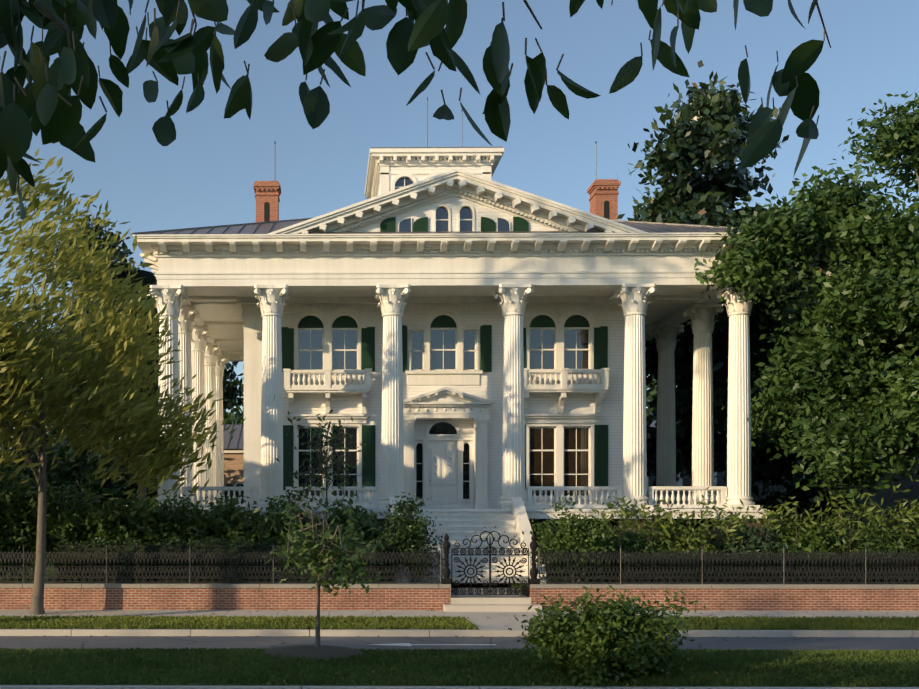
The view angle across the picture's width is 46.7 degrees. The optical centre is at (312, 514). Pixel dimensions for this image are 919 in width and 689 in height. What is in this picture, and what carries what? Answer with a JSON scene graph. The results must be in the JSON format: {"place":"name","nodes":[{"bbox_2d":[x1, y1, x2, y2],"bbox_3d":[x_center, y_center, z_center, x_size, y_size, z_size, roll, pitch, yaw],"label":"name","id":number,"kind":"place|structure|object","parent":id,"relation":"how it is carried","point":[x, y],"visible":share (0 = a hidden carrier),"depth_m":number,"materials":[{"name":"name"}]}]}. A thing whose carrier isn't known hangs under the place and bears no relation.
{"place":"outdoors","nodes":[
{"label":"outdoors","id":0,"kind":"place"},
{"bbox_2d":[115,270,158,374],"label":"tree","id":1,"kind":"object","parent":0,"point":[149,278],"visible":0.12,"depth_m":57.98,"materials":[{"name":"green plant"}]},
{"bbox_2d":[0,525,622,595],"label":"garden lawn","id":2,"kind":"structure","parent":0,"point":[390,580],"depth_m":35.04,"materials":[{"name":"green plant"}]},
{"bbox_2d":[0,455,25,522],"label":"shrub","id":3,"kind":"object","parent":2,"relation":"on","point":[2,469],"visible":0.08,"depth_m":58.44,"materials":[{"name":"green plant"}]},
{"bbox_2d":[0,482,67,571],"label":"corner shrub","id":4,"kind":"object","parent":2,"relation":"on","point":[5,532],"visible":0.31,"depth_m":34.51,"materials":[{"name":"green plant"}]},
{"bbox_2d":[0,463,87,580],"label":"porch shrub","id":5,"kind":"object","parent":2,"relation":"on","point":[25,532],"depth_m":34.60,"materials":[{"name":"green plant"}]},
{"bbox_2d":[0,380,132,492],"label":"tree","id":6,"kind":"object","parent":2,"relation":"on","point":[53,432],"depth_m":87.57,"materials":[{"name":"green plant"}]},
{"bbox_2d":[0,417,157,547],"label":"shrub","id":7,"kind":"object","parent":2,"relation":"on","point":[60,474],"visible":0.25,"depth_m":59.96,"materials":[{"name":"green plant"}]},
{"bbox_2d":[49,471,163,570],"bbox_3d":[-7.032,0.395,35.423,4.171,3.798,3.158,0,0,1],"label":"porch shrub","id":8,"kind":"object","parent":2,"relation":"on","point":[105,521],"visible":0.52,"depth_m":34.99,"materials":[{"name":"green plant"}]},
{"bbox_2d":[42,205,243,506],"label":"magnolia","id":9,"kind":"object","parent":2,"relation":"on","point":[231,391],"depth_m":57.35,"materials":[{"name":"green plant"}]},
{"bbox_2d":[67,225,237,409],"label":"brown magnolia leaves","id":10,"kind":"object","parent":9,"relation":"attached to","point":[128,237],"depth_m":57.84,"materials":[{"name":"plant"}]},
{"bbox_2d":[101,489,218,544],"bbox_3d":[-5.309,0.698,35.647,4.224,3.200,3.078,0,0,1],"label":"porch shrub","id":11,"kind":"object","parent":2,"relation":"on","point":[175,518],"depth_m":35.20,"materials":[{"name":"green plant"}]},
{"bbox_2d":[115,454,237,511],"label":"shrub","id":12,"kind":"object","parent":2,"relation":"on","point":[154,493],"visible":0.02,"depth_m":62.99,"materials":[{"name":"green plant"}]},
{"bbox_2d":[54,536,381,582],"bbox_3d":[-2.933,1.506,32.735,10.196,1.687,1.029,0,0,1],"label":"iron fence","id":13,"kind":"object","parent":2,"relation":"on","point":[99,548],"depth_m":32.41,"materials":[{"name":"black metal"}]},
{"bbox_2d":[175,492,278,544],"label":"porch shrub","id":14,"kind":"object","parent":2,"relation":"on","point":[227,523],"depth_m":35.13,"materials":[{"name":"green plant"}]},
{"bbox_2d":[223,383,243,423],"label":"tree","id":15,"kind":"object","parent":2,"relation":"on","point":[237,417],"visible":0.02,"depth_m":105.49,"materials":[{"name":"green plant"}]},
{"bbox_2d":[224,453,243,508],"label":"brick quarters building","id":16,"kind":"structure","parent":2,"relation":"on","point":[233,469],"depth_m":68.06,"materials":[{"name":"orange brick"}]},
{"bbox_2d":[225,484,232,502],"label":"quarters shutters","id":17,"kind":"object","parent":16,"relation":"attached to","point":[227,485],"visible":0.42,"depth_m":68.00,"materials":[{"name":"green wood"}]},
{"bbox_2d":[223,424,243,448],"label":"neighboring house roof","id":18,"kind":"structure","parent":16,"relation":"on","point":[232,444],"depth_m":69.73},
{"bbox_2d":[223,424,241,448],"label":"roof seams","id":19,"kind":"object","parent":18,"relation":"attached to","point":[230,435],"visible":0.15,"depth_m":69.84,"materials":[{"name":"grey metal"}]},
{"bbox_2d":[224,449,243,497],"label":"quarters trim","id":20,"kind":"structure","parent":16,"relation":"attached to","point":[233,450],"depth_m":67.87,"materials":[{"name":"white wood"}]},
{"bbox_2d":[235,483,243,503],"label":"quarters glass","id":21,"kind":"object","parent":16,"relation":"in","point":[239,485],"depth_m":68.21,"materials":[{"name":"glass"}]},
{"bbox_2d":[242,490,333,544],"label":"porch shrub","id":22,"kind":"object","parent":2,"relation":"on","point":[271,508],"depth_m":35.06,"materials":[{"name":"green plant"}]},
{"bbox_2d":[275,410,373,533],"bbox_3d":[0.417,-0.609,34.960,3.288,5.831,3.296,0,0,1],"label":"garden sapling","id":23,"kind":"object","parent":2,"relation":"on","point":[332,435],"depth_m":34.70,"materials":[{"name":"green plant"}]},
{"bbox_2d":[319,495,392,580],"bbox_3d":[1.466,0.991,35.786,3.442,3.330,3.245,0,0,1],"label":"porch shrub","id":24,"kind":"object","parent":2,"relation":"on","point":[359,526],"visible":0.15,"depth_m":35.48,"materials":[{"name":"green plant"}]},
{"bbox_2d":[358,492,452,581],"bbox_3d":[2.955,0.763,33.439,3.059,3.153,2.347,0,0,1],"label":"shrub","id":25,"kind":"object","parent":2,"relation":"on","point":[403,531],"depth_m":33.09,"materials":[{"name":"green plant"}]},
{"bbox_2d":[402,515,527,582],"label":"stair steps","id":26,"kind":"structure","parent":2,"relation":"on","point":[460,528],"depth_m":35.63,"materials":[{"name":"white paint"}]},
{"bbox_2d":[418,550,527,576],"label":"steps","id":27,"kind":"structure","parent":26,"relation":"on","point":[486,569],"depth_m":34.33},
{"bbox_2d":[390,497,545,581],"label":"front stair cheek walls","id":28,"kind":"structure","parent":2,"relation":"on","point":[520,518],"depth_m":35.58,"materials":[{"name":"white paint"}]},
{"bbox_2d":[443,583,541,611],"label":"steps","id":29,"kind":"structure","parent":2,"relation":"on","point":[490,603],"depth_m":31.59,"materials":[{"name":"stone"}]},
{"bbox_2d":[255,519,762,575],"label":"basement brick piers","id":30,"kind":"structure","parent":2,"relation":"on","point":[642,523],"depth_m":37.24,"materials":[{"name":"red brick"}]},
{"bbox_2d":[180,486,726,508],"bbox_3d":[5.207,-0.623,46.878,20.790,0.780,18.090,0,0,1],"label":"porch balustrade","id":31,"kind":"object","parent":30,"relation":"on","point":[681,496],"visible":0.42,"depth_m":37.84,"materials":[{"name":"white wood"}]},
{"bbox_2d":[522,492,627,583],"bbox_3d":[8.239,0.812,33.164,3.177,3.073,2.782,0,0,1],"label":"shrub","id":32,"kind":"object","parent":2,"relation":"on","point":[563,535],"depth_m":32.83,"materials":[{"name":"green plant"}]},
{"bbox_2d":[590,510,675,580],"bbox_3d":[10.218,1.333,34.360,3.518,2.963,3.337,0,0,1],"label":"border shrub","id":33,"kind":"object","parent":2,"relation":"on","point":[635,543],"depth_m":33.77,"materials":[{"name":"green plant"}]},
{"bbox_2d":[616,60,861,530],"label":"magnolia","id":34,"kind":"object","parent":2,"relation":"on","point":[692,195],"depth_m":48.69,"materials":[{"name":"green plant"}]},
{"bbox_2d":[638,83,837,520],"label":"brown magnolia leaves","id":35,"kind":"object","parent":34,"relation":"attached to","point":[701,212],"visible":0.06,"depth_m":48.80,"materials":[{"name":"plant"}]},
{"bbox_2d":[696,505,798,554],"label":"border shrub","id":36,"kind":"object","parent":2,"relation":"on","point":[737,545],"depth_m":34.31,"materials":[{"name":"green plant"}]},
{"bbox_2d":[591,484,918,551],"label":"hedge","id":37,"kind":"object","parent":2,"relation":"on","point":[849,507],"visible":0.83,"depth_m":34.06,"materials":[{"name":"green plant"}]},
{"bbox_2d":[614,512,904,581],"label":"tall border shrub stems","id":38,"kind":"object","parent":37,"relation":"attached to","point":[745,540],"visible":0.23,"depth_m":34.03,"materials":[{"name":"green plant"}]},
{"bbox_2d":[648,448,918,548],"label":"hedge","id":39,"kind":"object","parent":2,"relation":"on","point":[908,483],"depth_m":67.50,"materials":[{"name":"green plant"}]},
{"bbox_2d":[688,91,918,506],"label":"tree","id":40,"kind":"object","parent":2,"relation":"on","point":[846,401],"depth_m":35.17,"materials":[{"name":"green plant"}]},
{"bbox_2d":[758,512,867,554],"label":"border shrub","id":41,"kind":"object","parent":2,"relation":"on","point":[806,543],"visible":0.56,"depth_m":34.08,"materials":[{"name":"green plant"}]},
{"bbox_2d":[801,507,918,556],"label":"border shrub","id":42,"kind":"object","parent":2,"relation":"on","point":[870,540],"depth_m":33.80,"materials":[{"name":"green plant"}]},
{"bbox_2d":[875,486,918,553],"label":"border shrub","id":43,"kind":"object","parent":2,"relation":"on","point":[913,519],"visible":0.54,"depth_m":33.51,"materials":[{"name":"green plant"}]},
{"bbox_2d":[0,0,830,218],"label":"leaves","id":44,"kind":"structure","parent":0,"point":[52,115],"depth_m":2.68,"materials":[{"name":"green plant"}]},
{"bbox_2d":[376,166,481,194],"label":"belvedere walls","id":45,"kind":"structure","parent":0,"point":[406,169],"depth_m":43.88,"materials":[{"name":"white wood"}]},
{"bbox_2d":[395,177,412,189],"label":"arched window","id":46,"kind":"structure","parent":45,"relation":"in","point":[400,182],"depth_m":44.00,"materials":[{"name":"glass"}]},
{"bbox_2d":[371,147,502,147],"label":"belvedere roof","id":47,"kind":"structure","parent":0,"point":[436,147],"depth_m":43.43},
{"bbox_2d":[350,196,557,231],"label":"pediment wall","id":48,"kind":"structure","parent":0,"point":[453,203],"depth_m":37.56,"materials":[{"name":"white wood"}]},
{"bbox_2d":[398,204,509,231],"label":"window frames","id":49,"kind":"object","parent":48,"relation":"attached to","point":[449,210],"depth_m":37.53,"materials":[{"name":"white wood"}]},
{"bbox_2d":[399,207,509,231],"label":"window panes","id":50,"kind":"structure","parent":49,"relation":"in","point":[442,213],"depth_m":37.67,"materials":[{"name":"glass"}]},
{"bbox_2d":[380,217,528,231],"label":"shutters","id":51,"kind":"object","parent":48,"relation":"attached to","point":[421,224],"visible":0.83,"depth_m":37.51,"materials":[{"name":"green wood"}]},
{"bbox_2d":[0,647,918,686],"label":"median grass","id":52,"kind":"structure","parent":0,"point":[802,662],"depth_m":18.85,"materials":[{"name":"green plant"}]},
{"bbox_2d":[259,645,367,660],"bbox_3d":[-0.024,2.742,20.991,2.400,0.170,2.400,0,0,1],"label":"mulch bed","id":53,"kind":"object","parent":52,"relation":"on","point":[322,651],"visible":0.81,"depth_m":20.60,"materials":[{"name":"brown soil"}]},
{"bbox_2d":[253,484,390,647],"bbox_3d":[0.170,1.121,20.841,2.763,3.472,2.428,0,0,1],"label":"median sapling","id":54,"kind":"object","parent":53,"relation":"on","point":[336,575],"depth_m":20.73,"materials":[{"name":"green plant"}]},
{"bbox_2d":[0,614,918,635],"bbox_3d":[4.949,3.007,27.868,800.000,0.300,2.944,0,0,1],"label":"verge grass","id":55,"kind":"structure","parent":0,"point":[462,623],"depth_m":27.56,"materials":[{"name":"green plant"}]},
{"bbox_2d":[0,636,918,650],"bbox_3d":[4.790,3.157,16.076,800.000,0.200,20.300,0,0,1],"label":"road asphalt","id":56,"kind":"structure","parent":0,"point":[699,643],"depth_m":25.02,"materials":[{"name":"grey asphalt"}]},
{"bbox_2d":[368,643,495,645],"bbox_3d":[2.805,3.054,24.604,3.000,0.003,0.560,0,0,1],"label":"road arrow marking","id":57,"kind":"object","parent":56,"relation":"on","point":[402,644],"visible":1,"depth_m":24.60,"materials":[{"name":"paint"}]},
{"bbox_2d":[0,609,916,677],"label":"fallen leaves litter","id":58,"kind":"object","parent":56,"relation":"on","point":[373,671],"visible":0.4,"depth_m":26.14,"materials":[{"name":"brown plant"}]},
{"bbox_2d":[0,629,918,688],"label":"kerb stones","id":59,"kind":"object","parent":56,"relation":"on","point":[426,633],"visible":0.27,"depth_m":26.14,"materials":[{"name":"concrete"}]},
{"bbox_2d":[0,610,918,629],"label":"sidewalk pavement","id":60,"kind":"structure","parent":0,"point":[496,621],"depth_m":30.64,"materials":[{"name":"concrete"}]},
{"bbox_2d":[0,0,918,505],"label":"sky","id":61,"kind":"structure","parent":0,"point":[206,176],"materials":[{"name":"blue"}]},
{"bbox_2d":[152,509,768,518],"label":"porch deck trim","id":62,"kind":"structure","parent":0,"point":[536,514],"depth_m":37.14,"materials":[{"name":"white wood"}]},
{"bbox_2d":[249,519,720,574],"bbox_3d":[5.088,1.227,38.099,21.000,2.160,0.050,0,0,1],"label":"dark basement lattice","id":63,"kind":"object","parent":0,"point":[613,523],"depth_m":38.00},
{"bbox_2d":[647,471,716,494],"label":"neighbour window frames","id":64,"kind":"structure","parent":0,"point":[680,483],"depth_m":67.62,"materials":[{"name":"white wood"}]},
{"bbox_2d":[690,207,795,441],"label":"tree","id":65,"kind":"object","parent":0,"point":[756,345],"visible":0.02,"depth_m":49.04,"materials":[{"name":"green plant"}]},
{"bbox_2d":[619,548,918,583],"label":"iron fence","id":66,"kind":"object","parent":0,"point":[764,566],"depth_m":32.22,"materials":[{"name":"black metal"}]},
{"bbox_2d":[881,324,918,416],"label":"tree","id":67,"kind":"object","parent":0,"point":[916,352],"depth_m":36.80,"materials":[{"name":"green plant"}]},
{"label":"porch floor","id":68,"kind":"structure","parent":0,"visible":0},
{"bbox_2d":[150,285,187,508],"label":"corinthian column","id":69,"kind":"structure","parent":68,"relation":"on","point":[170,293],"depth_m":37.74,"materials":[{"name":"white paint"}]},
{"bbox_2d":[178,305,199,508],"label":"corinthian column","id":70,"kind":"structure","parent":68,"relation":"on","point":[188,314],"depth_m":41.40,"materials":[{"name":"white paint"}]},
{"bbox_2d":[191,326,211,508],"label":"corinthian column","id":71,"kind":"structure","parent":68,"relation":"on","point":[200,335],"depth_m":45.87,"materials":[{"name":"white paint"}]},
{"bbox_2d":[204,343,221,503],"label":"corinthian column","id":72,"kind":"structure","parent":68,"relation":"on","point":[212,350],"depth_m":50.35,"materials":[{"name":"white paint"}]},
{"bbox_2d":[215,354,228,500],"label":"corinthian column","id":73,"kind":"structure","parent":68,"relation":"on","point":[222,361],"depth_m":54.02,"materials":[{"name":"white paint"}]},
{"bbox_2d":[254,284,288,508],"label":"corinthian column","id":74,"kind":"structure","parent":68,"relation":"on","point":[271,298],"depth_m":37.69,"materials":[{"name":"white paint"}]},
{"bbox_2d":[375,284,410,508],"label":"corinthian column","id":75,"kind":"structure","parent":68,"relation":"on","point":[391,297],"depth_m":37.63,"materials":[{"name":"white paint"}]},
{"bbox_2d":[281,312,624,503],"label":"clapboard house walls","id":76,"kind":"structure","parent":68,"relation":"on","point":[490,387],"depth_m":40.94,"materials":[{"name":"white wood"}]},
{"bbox_2d":[132,232,739,361],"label":"entablature","id":77,"kind":"structure","parent":76,"relation":"on","point":[439,274],"depth_m":37.56,"materials":[{"name":"white wood"}]},
{"bbox_2d":[131,218,738,234],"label":"roof standing seams","id":78,"kind":"object","parent":77,"relation":"on","point":[630,222],"visible":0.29,"depth_m":38.98,"materials":[{"name":"metal"}]},
{"bbox_2d":[365,148,503,198],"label":"cupola","id":79,"kind":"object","parent":78,"relation":"on","point":[381,161],"depth_m":43.74,"materials":[{"name":"white wood"}]},
{"bbox_2d":[274,97,596,146],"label":"lightning rods","id":80,"kind":"object","parent":78,"relation":"attached to","point":[427,123],"visible":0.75,"depth_m":43.91,"materials":[{"name":"metal"}]},
{"bbox_2d":[253,179,620,221],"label":"chimney","id":81,"kind":"object","parent":78,"relation":"on","point":[600,192],"visible":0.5,"depth_m":43.67,"materials":[{"name":"red brick"}]},
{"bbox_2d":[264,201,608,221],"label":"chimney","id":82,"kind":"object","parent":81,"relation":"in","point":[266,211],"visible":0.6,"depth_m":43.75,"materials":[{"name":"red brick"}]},
{"bbox_2d":[133,220,739,234],"bbox_3d":[5.204,-11.678,46.708,22.870,3.609,19.830,0,0,1],"label":"roof","id":83,"kind":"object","parent":77,"relation":"on","point":[263,228],"visible":0.09,"depth_m":37.65,"materials":[{"name":"metal"}]},
{"bbox_2d":[140,239,733,276],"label":"cornice brackets","id":84,"kind":"object","parent":77,"relation":"attached to","point":[608,245],"visible":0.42,"depth_m":37.03,"materials":[{"name":"white wood"}]},
{"bbox_2d":[153,249,727,260],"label":"entablature dentils","id":85,"kind":"object","parent":77,"relation":"attached to","point":[460,251],"visible":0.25,"depth_m":37.43,"materials":[{"name":"white wood"}]},
{"bbox_2d":[268,169,647,233],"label":"pediment","id":86,"kind":"structure","parent":77,"relation":"on","point":[510,194],"depth_m":36.95,"materials":[{"name":"white wood"}]},
{"bbox_2d":[301,179,611,233],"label":"pediment modillions","id":87,"kind":"object","parent":86,"relation":"attached to","point":[498,196],"visible":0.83,"depth_m":37.07,"materials":[{"name":"white wood"}]},
{"bbox_2d":[241,303,646,508],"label":"wall","id":88,"kind":"structure","parent":76,"relation":"attached to","point":[459,374],"depth_m":40.91,"materials":[{"name":"white wood"}]},
{"bbox_2d":[299,329,587,495],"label":"window panes","id":89,"kind":"structure","parent":88,"relation":"in","point":[541,339],"depth_m":41.10,"materials":[{"name":"clear glass"}]},
{"bbox_2d":[530,428,587,495],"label":"window","id":90,"kind":"structure","parent":88,"relation":"in","point":[541,462],"depth_m":41.02,"materials":[{"name":"white wood"}]},
{"bbox_2d":[281,315,607,489],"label":"shutters","id":91,"kind":"object","parent":76,"relation":"attached to","point":[600,431],"visible":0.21,"depth_m":40.93,"materials":[{"name":"green wood"}]},
{"bbox_2d":[188,292,702,353],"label":"porch ceiling beams","id":92,"kind":"structure","parent":76,"relation":"attached to","point":[239,301],"depth_m":40.72,"materials":[{"name":"white wood"}]},
{"bbox_2d":[403,387,493,508],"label":"door surround","id":93,"kind":"object","parent":76,"relation":"attached to","point":[442,463],"visible":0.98,"depth_m":40.52,"materials":[{"name":"white paint"}]},
{"bbox_2d":[416,422,468,498],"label":"door windows","id":94,"kind":"structure","parent":93,"relation":"attached to","point":[442,428],"depth_m":41.21,"materials":[{"name":"black glass"}]},
{"bbox_2d":[494,284,532,508],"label":"corinthian column","id":95,"kind":"structure","parent":68,"relation":"on","point":[513,297],"depth_m":37.58,"materials":[{"name":"white paint"}]},
{"bbox_2d":[614,283,655,508],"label":"corinthian column","id":96,"kind":"structure","parent":68,"relation":"on","point":[633,297],"depth_m":37.52,"materials":[{"name":"white paint"}]},
{"bbox_2d":[649,325,683,508],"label":"corinthian column","id":97,"kind":"structure","parent":68,"relation":"on","point":[665,337],"depth_m":45.60,"materials":[{"name":"white paint"}]},
{"bbox_2d":[683,304,722,508],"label":"corinthian column","id":98,"kind":"structure","parent":68,"relation":"on","point":[702,316],"depth_m":41.13,"materials":[{"name":"white paint"}]},
{"bbox_2d":[717,284,761,508],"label":"corinthian column","id":99,"kind":"structure","parent":68,"relation":"on","point":[739,445],"depth_m":37.48,"materials":[{"name":"white paint"}]},
{"bbox_3d":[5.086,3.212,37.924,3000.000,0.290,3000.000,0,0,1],"label":"terrain","id":100,"kind":"structure","parent":0,"visible":0},
{"bbox_2d":[0,149,274,614],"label":"street tree","id":101,"kind":"object","parent":100,"relation":"on","point":[110,353],"depth_m":29.20,"materials":[{"name":"green plant"}]},
{"bbox_2d":[0,586,918,610],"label":"brick garden wall","id":102,"kind":"structure","parent":100,"relation":"on","point":[378,599],"depth_m":31.66,"materials":[{"name":"red brick"}]},
{"bbox_2d":[0,583,918,588],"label":"wall coping","id":103,"kind":"object","parent":102,"relation":"on","point":[439,585],"visible":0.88,"depth_m":31.61,"materials":[{"name":"stone"}]},
{"bbox_2d":[0,544,918,583],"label":"cast iron fence","id":104,"kind":"object","parent":103,"relation":"on","point":[783,564],"visible":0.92,"depth_m":31.75,"materials":[{"name":"black metal"}]},
{"bbox_2d":[442,526,538,594],"bbox_3d":[5.393,1.387,31.799,2.900,2.101,0.260,0,0,1],"label":"iron gate","id":105,"kind":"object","parent":103,"relation":"on","point":[446,579],"visible":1,"depth_m":31.78,"materials":[{"name":"black metal"}]},
{"bbox_2d":[508,585,705,686],"bbox_3d":[5.123,2.267,18.798,3.417,2.006,2.919,0,0,1],"label":"median bush","id":106,"kind":"object","parent":100,"relation":"on","point":[593,636],"depth_m":18.13,"materials":[{"name":"green plant"}]},
{"bbox_2d":[646,374,675,420],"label":"tree","id":107,"kind":"object","parent":100,"relation":"on","point":[651,395],"depth_m":92.01,"materials":[{"name":"green plant"}]},
{"bbox_2d":[632,497,736,554],"bbox_3d":[12.201,1.208,34.811,4.030,3.692,3.736,0,0,1],"label":"border shrub","id":108,"kind":"object","parent":100,"relation":"on","point":[680,541],"depth_m":34.19,"materials":[{"name":"green plant"}]}
]}

